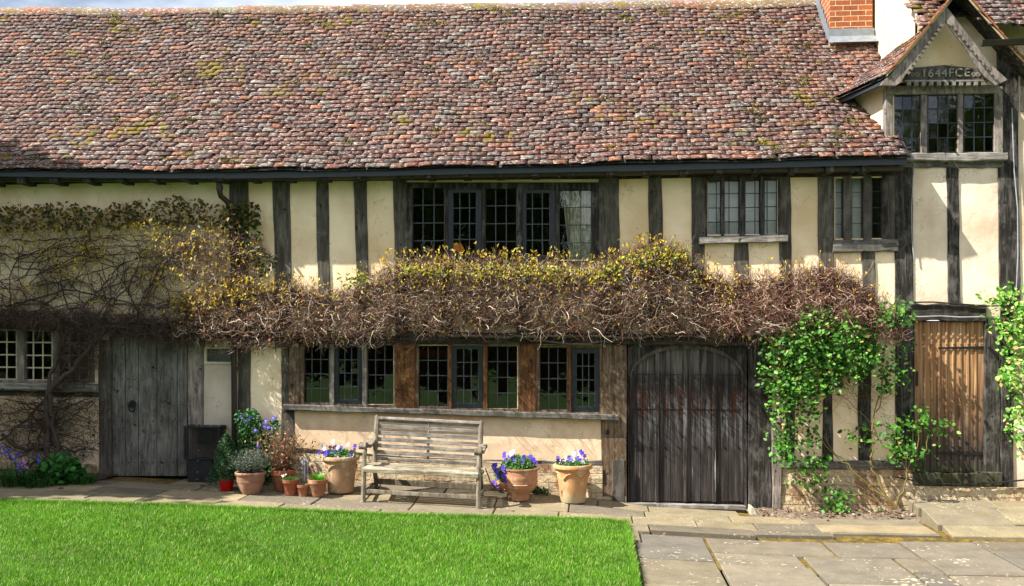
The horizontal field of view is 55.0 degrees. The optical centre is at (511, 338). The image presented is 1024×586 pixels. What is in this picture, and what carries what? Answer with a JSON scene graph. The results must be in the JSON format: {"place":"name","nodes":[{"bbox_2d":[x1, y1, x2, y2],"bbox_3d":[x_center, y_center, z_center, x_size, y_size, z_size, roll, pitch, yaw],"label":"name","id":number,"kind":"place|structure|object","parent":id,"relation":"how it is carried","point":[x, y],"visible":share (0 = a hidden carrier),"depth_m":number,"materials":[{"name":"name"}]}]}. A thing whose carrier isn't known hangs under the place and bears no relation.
{"place":"outdoors","nodes":[
{"label":"outdoors","id":0,"kind":"place"},
{"bbox_2d":[0,497,645,585],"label":"lawn","id":1,"kind":"structure","parent":0,"point":[289,556],"depth_m":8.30,"materials":[{"name":"green plant"}]},
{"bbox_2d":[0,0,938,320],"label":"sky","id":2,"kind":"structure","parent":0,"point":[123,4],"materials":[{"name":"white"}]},
{"bbox_2d":[0,479,940,542],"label":"path","id":3,"kind":"structure","parent":0,"point":[715,523],"depth_m":11.15,"materials":[{"name":"beige stone"}]},
{"bbox_2d":[0,445,48,486],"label":"bluebell clump","id":4,"kind":"object","parent":3,"relation":"on","point":[11,478],"visible":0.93,"depth_m":11.41,"materials":[{"name":"green plant"}]},
{"bbox_2d":[18,473,62,487],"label":"leafy clump","id":5,"kind":"object","parent":3,"relation":"on","point":[41,482],"visible":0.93,"depth_m":11.34,"materials":[{"name":"green plant"}]},
{"bbox_2d":[0,468,117,481],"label":"flower bed","id":6,"kind":"object","parent":3,"relation":"on","point":[104,476],"visible":0.18,"depth_m":12.32,"materials":[{"name":"soil"}]},
{"bbox_2d":[32,450,87,484],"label":"shrub","id":7,"kind":"object","parent":3,"relation":"on","point":[58,464],"visible":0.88,"depth_m":11.69,"materials":[{"name":"green plant"}]},
{"bbox_2d":[61,468,101,484],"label":"fern tuft","id":8,"kind":"object","parent":3,"relation":"on","point":[88,479],"visible":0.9,"depth_m":11.67,"materials":[{"name":"green plant"}]},
{"bbox_2d":[184,425,226,482],"bbox_3d":[-3.769,1.476,12.237,0.544,0.832,0.257,0,0,5],"label":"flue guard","id":9,"kind":"object","parent":3,"relation":"on","point":[203,440],"visible":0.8,"depth_m":12.15,"materials":[{"name":"metal"}]},
{"bbox_2d":[204,473,218,485],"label":"weed","id":10,"kind":"object","parent":3,"relation":"on","point":[209,484],"visible":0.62,"depth_m":11.86,"materials":[{"name":"green plant"}]},
{"bbox_2d":[206,430,238,490],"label":"potted plant","id":11,"kind":"object","parent":3,"relation":"on","point":[226,482],"visible":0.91,"depth_m":11.57,"materials":[{"name":"green plant"}]},
{"bbox_2d":[228,447,274,494],"bbox_3d":[-3.054,1.536,11.490,0.564,0.548,0.573,0,0,5],"label":"potted plant","id":12,"kind":"object","parent":3,"relation":"on","point":[250,476],"visible":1,"depth_m":11.40,"materials":[{"name":"green plant"}]},
{"bbox_2d":[233,408,284,484],"bbox_3d":[-3.178,1.377,12.082,0.784,1.083,0.703,0,0,-12],"label":"periwinkle bush","id":13,"kind":"object","parent":3,"relation":"on","point":[247,419],"visible":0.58,"depth_m":11.96,"materials":[{"name":"green plant"}]},
{"bbox_2d":[244,419,326,491],"bbox_3d":[-2.718,1.378,11.673,0.889,0.845,0.820,0,0,-37],"label":"potted plant","id":14,"kind":"object","parent":3,"relation":"on","point":[283,463],"visible":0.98,"depth_m":11.61,"materials":[{"name":"brown plant"}]},
{"bbox_2d":[279,474,304,495],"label":"potted plant","id":15,"kind":"object","parent":3,"relation":"on","point":[290,483],"visible":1,"depth_m":11.44,"materials":[{"name":"orange plant"}]},
{"bbox_2d":[294,459,308,483],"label":"muscari plant","id":16,"kind":"object","parent":3,"relation":"on","point":[304,472],"visible":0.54,"depth_m":11.96,"materials":[{"name":"purple plant"}]},
{"bbox_2d":[297,483,308,496],"bbox_3d":[-2.436,1.765,11.470,0.147,0.136,0.147,0,0,5],"label":"flower pot","id":17,"kind":"object","parent":3,"relation":"on","point":[303,489],"visible":1,"depth_m":11.42,"materials":[{"name":"ceramic"}]},
{"bbox_2d":[307,473,327,496],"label":"potted plant","id":18,"kind":"object","parent":3,"relation":"on","point":[317,484],"visible":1,"depth_m":11.42,"materials":[{"name":"orange plant"}]},
{"bbox_2d":[317,439,359,493],"bbox_3d":[-2.040,1.507,11.714,0.471,0.626,0.476,0,0,5],"label":"potted plant","id":19,"kind":"object","parent":3,"relation":"on","point":[340,464],"visible":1,"depth_m":11.58,"materials":[{"name":"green plant"}]},
{"bbox_2d":[358,415,486,508],"bbox_3d":[-1.021,1.424,11.503,1.430,1.017,0.650,0,0,5],"label":"garden bench","id":20,"kind":"object","parent":3,"relation":"on","point":[374,467],"visible":1,"depth_m":11.70,"materials":[{"name":"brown wood"}]},
{"bbox_2d":[491,449,538,500],"bbox_3d":[0.046,1.602,11.638,0.567,0.597,0.474,0,0,5],"label":"potted plant","id":21,"kind":"object","parent":3,"relation":"on","point":[517,475],"visible":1,"depth_m":11.49,"materials":[{"name":"orange plant"}]},
{"bbox_2d":[533,486,550,495],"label":"weed","id":22,"kind":"object","parent":3,"relation":"on","point":[542,490],"visible":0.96,"depth_m":11.91,"materials":[{"name":"green plant"}]},
{"bbox_2d":[553,449,591,503],"bbox_3d":[0.718,1.613,11.622,0.463,0.620,0.463,0,0,5],"label":"potted plant","id":23,"kind":"object","parent":3,"relation":"on","point":[572,474],"visible":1,"depth_m":11.48,"materials":[{"name":"orange plant"}]},
{"bbox_2d":[746,507,922,522],"bbox_3d":[3.745,2.058,11.487,1.940,0.113,0.570,0,0,5],"label":"flower bed","id":24,"kind":"object","parent":3,"relation":"on","point":[867,516],"visible":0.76,"depth_m":11.36,"materials":[{"name":"soil"}]},
{"bbox_2d":[748,504,756,514],"bbox_3d":[2.830,2.016,11.576,0.081,0.108,0.210,0,0,5],"label":"edging stone","id":25,"kind":"object","parent":24,"relation":"on","point":[751,509],"visible":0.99,"depth_m":11.48,"materials":[{"name":"beige stone"}]},
{"bbox_2d":[760,507,915,516],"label":"leaf litter","id":26,"kind":"object","parent":24,"relation":"on","point":[853,513],"visible":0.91,"depth_m":11.43,"materials":[{"name":"brown plant"}]},
{"bbox_2d":[174,451,912,585],"bbox_3d":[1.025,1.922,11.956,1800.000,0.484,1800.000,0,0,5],"label":"ground","id":27,"kind":"structure","parent":0,"point":[638,568],"depth_m":8.85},
{"bbox_2d":[0,0,1023,512],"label":"timber framed house","id":28,"kind":"structure","parent":27,"relation":"on","point":[334,142],"depth_m":12.19,"materials":[{"name":"beige wood"}]},
{"bbox_2d":[0,329,98,390],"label":"window","id":29,"kind":"structure","parent":28,"relation":"in","point":[22,367],"depth_m":12.56,"materials":[{"name":"silver metal"}]},
{"bbox_2d":[0,193,284,470],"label":"climbing creeper","id":30,"kind":"object","parent":28,"relation":"attached to","point":[94,329],"visible":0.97,"depth_m":12.35,"materials":[{"name":"brown plant"}]},
{"bbox_2d":[111,333,187,475],"bbox_3d":[-4.609,0.837,12.481,1.016,1.817,0.097,0,0,5],"label":"door","id":31,"kind":"structure","parent":28,"relation":"in","point":[150,407],"depth_m":12.47,"materials":[{"name":"grey wood"}]},
{"bbox_2d":[204,346,237,363],"bbox_3d":[-3.650,0.208,12.362,0.435,0.225,0.050,0,0,5],"label":"vent window","id":32,"kind":"structure","parent":28,"relation":"in","point":[217,358],"depth_m":12.37,"materials":[{"name":"grey glass"}]},
{"bbox_2d":[299,343,394,407],"bbox_3d":[-2.037,0.450,12.253,1.222,0.810,0.111,0,0,5],"label":"window","id":33,"kind":"structure","parent":28,"relation":"in","point":[362,401],"depth_m":12.22,"materials":[{"name":"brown wood"}]},
{"bbox_2d":[420,350,446,377],"bbox_3d":[-1.060,0.340,13.440,0.520,0.381,0.520,0,0,5],"label":"lamp","id":34,"kind":"object","parent":28,"relation":"hanging from","point":[433,354],"visible":0.81,"depth_m":13.25,"materials":[{"name":"brown"}]},
{"bbox_2d":[454,243,464,254],"bbox_3d":[-0.719,-1.039,12.808,0.220,0.394,0.220,0,0,5],"label":"lamp","id":35,"kind":"object","parent":28,"relation":"hanging from","point":[456,247],"visible":0.48,"depth_m":12.74,"materials":[{"name":"brown"}]},
{"bbox_2d":[415,344,519,411],"bbox_3d":[-0.546,0.477,12.125,1.291,0.865,0.111,0,0,5],"label":"window","id":36,"kind":"structure","parent":28,"relation":"in","point":[482,404],"depth_m":12.09,"materials":[{"name":"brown wood"}]},
{"bbox_2d":[406,182,598,264],"bbox_3d":[-0.111,-1.414,12.088,2.394,1.032,0.111,0,0,5],"label":"window","id":37,"kind":"structure","parent":28,"relation":"in","point":[522,188],"depth_m":12.05,"materials":[{"name":"black wood"}]},
{"bbox_2d":[146,231,917,363],"bbox_3d":[0.047,-0.479,11.698,9.339,1.656,0.766,0,0,5],"label":"climbing creeper","id":38,"kind":"object","parent":28,"relation":"attached to","point":[429,274],"visible":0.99,"depth_m":11.81,"materials":[{"name":"brown plant"}]},
{"bbox_2d":[536,345,601,413],"bbox_3d":[0.699,0.495,12.019,0.807,0.844,0.111,0,0,5],"label":"window","id":39,"kind":"structure","parent":28,"relation":"in","point":[576,349],"depth_m":11.98,"materials":[{"name":"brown wood"}]},
{"bbox_2d":[562,191,590,259],"bbox_3d":[0.817,-1.441,12.120,0.435,1.054,0.044,0,0,5],"label":"curtain","id":40,"kind":"object","parent":28,"relation":"hanging from","point":[575,220],"visible":0.53,"depth_m":12.12,"materials":[{"name":"grey fabric"}]},
{"bbox_2d":[629,345,743,504],"bbox_3d":[2.112,1.037,11.910,1.382,1.930,0.106,0,0,5],"label":"door","id":41,"kind":"structure","parent":28,"relation":"in","point":[686,402],"depth_m":11.89,"materials":[{"name":"grey wood"}]},
{"bbox_2d":[708,181,775,233],"bbox_3d":[2.779,-1.598,11.939,0.859,0.740,0.015,0,0,5],"label":"blind","id":42,"kind":"object","parent":28,"relation":"attached to","point":[731,200],"depth_m":11.94,"materials":[{"name":"grey fabric"}]},
{"bbox_2d":[699,176,787,244],"bbox_3d":[2.764,-1.543,11.807,1.040,0.822,0.181,0,0,5],"label":"window","id":43,"kind":"structure","parent":28,"relation":"in","point":[742,238],"depth_m":11.79,"materials":[{"name":"black wood"}]},
{"bbox_2d":[835,178,860,237],"bbox_3d":[4.027,-1.560,11.832,0.376,0.786,0.015,0,0,5],"label":"blind","id":44,"kind":"object","parent":28,"relation":"attached to","point":[856,212],"visible":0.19,"depth_m":11.83,"materials":[{"name":"grey fabric"}]},
{"bbox_2d":[755,297,960,513],"bbox_3d":[4.016,0.859,11.430,2.333,2.684,0.629,0,0,5],"label":"climbing rose","id":45,"kind":"object","parent":28,"relation":"attached to","point":[794,390],"visible":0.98,"depth_m":11.46,"materials":[{"name":"green plant"}]},
{"bbox_2d":[833,174,894,239],"bbox_3d":[4.178,-1.557,11.720,0.721,0.794,0.111,0,0,5],"label":"window","id":46,"kind":"structure","parent":28,"relation":"in","point":[846,192],"depth_m":11.67,"materials":[{"name":"grey wood"}]},
{"bbox_2d":[913,321,983,472],"bbox_3d":[5.186,0.695,11.645,0.826,1.818,0.090,0,0,5],"label":"door","id":47,"kind":"structure","parent":28,"relation":"in","point":[948,367],"depth_m":11.63,"materials":[{"name":"brown wood"}]},
{"bbox_2d":[971,281,1023,457],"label":"climbing rose","id":48,"kind":"object","parent":28,"relation":"attached to","point":[1009,375],"visible":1,"depth_m":11.35,"materials":[{"name":"green plant"}]},
{"bbox_2d":[1020,77,1023,110],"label":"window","id":49,"kind":"structure","parent":28,"relation":"in","point":[1021,79],"depth_m":11.52,"materials":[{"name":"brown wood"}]},
{"bbox_2d":[908,499,1023,539],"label":"doorstep landing","id":50,"kind":"object","parent":27,"relation":"on","point":[972,519],"visible":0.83,"depth_m":10.89,"materials":[{"name":"beige stone"}]},
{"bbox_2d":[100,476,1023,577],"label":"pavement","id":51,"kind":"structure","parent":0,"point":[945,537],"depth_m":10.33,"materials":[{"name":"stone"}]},
{"bbox_2d":[636,534,1023,585],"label":"terrace","id":52,"kind":"structure","parent":0,"point":[665,560],"depth_m":9.13,"materials":[{"name":"beige stone"}]}
]}

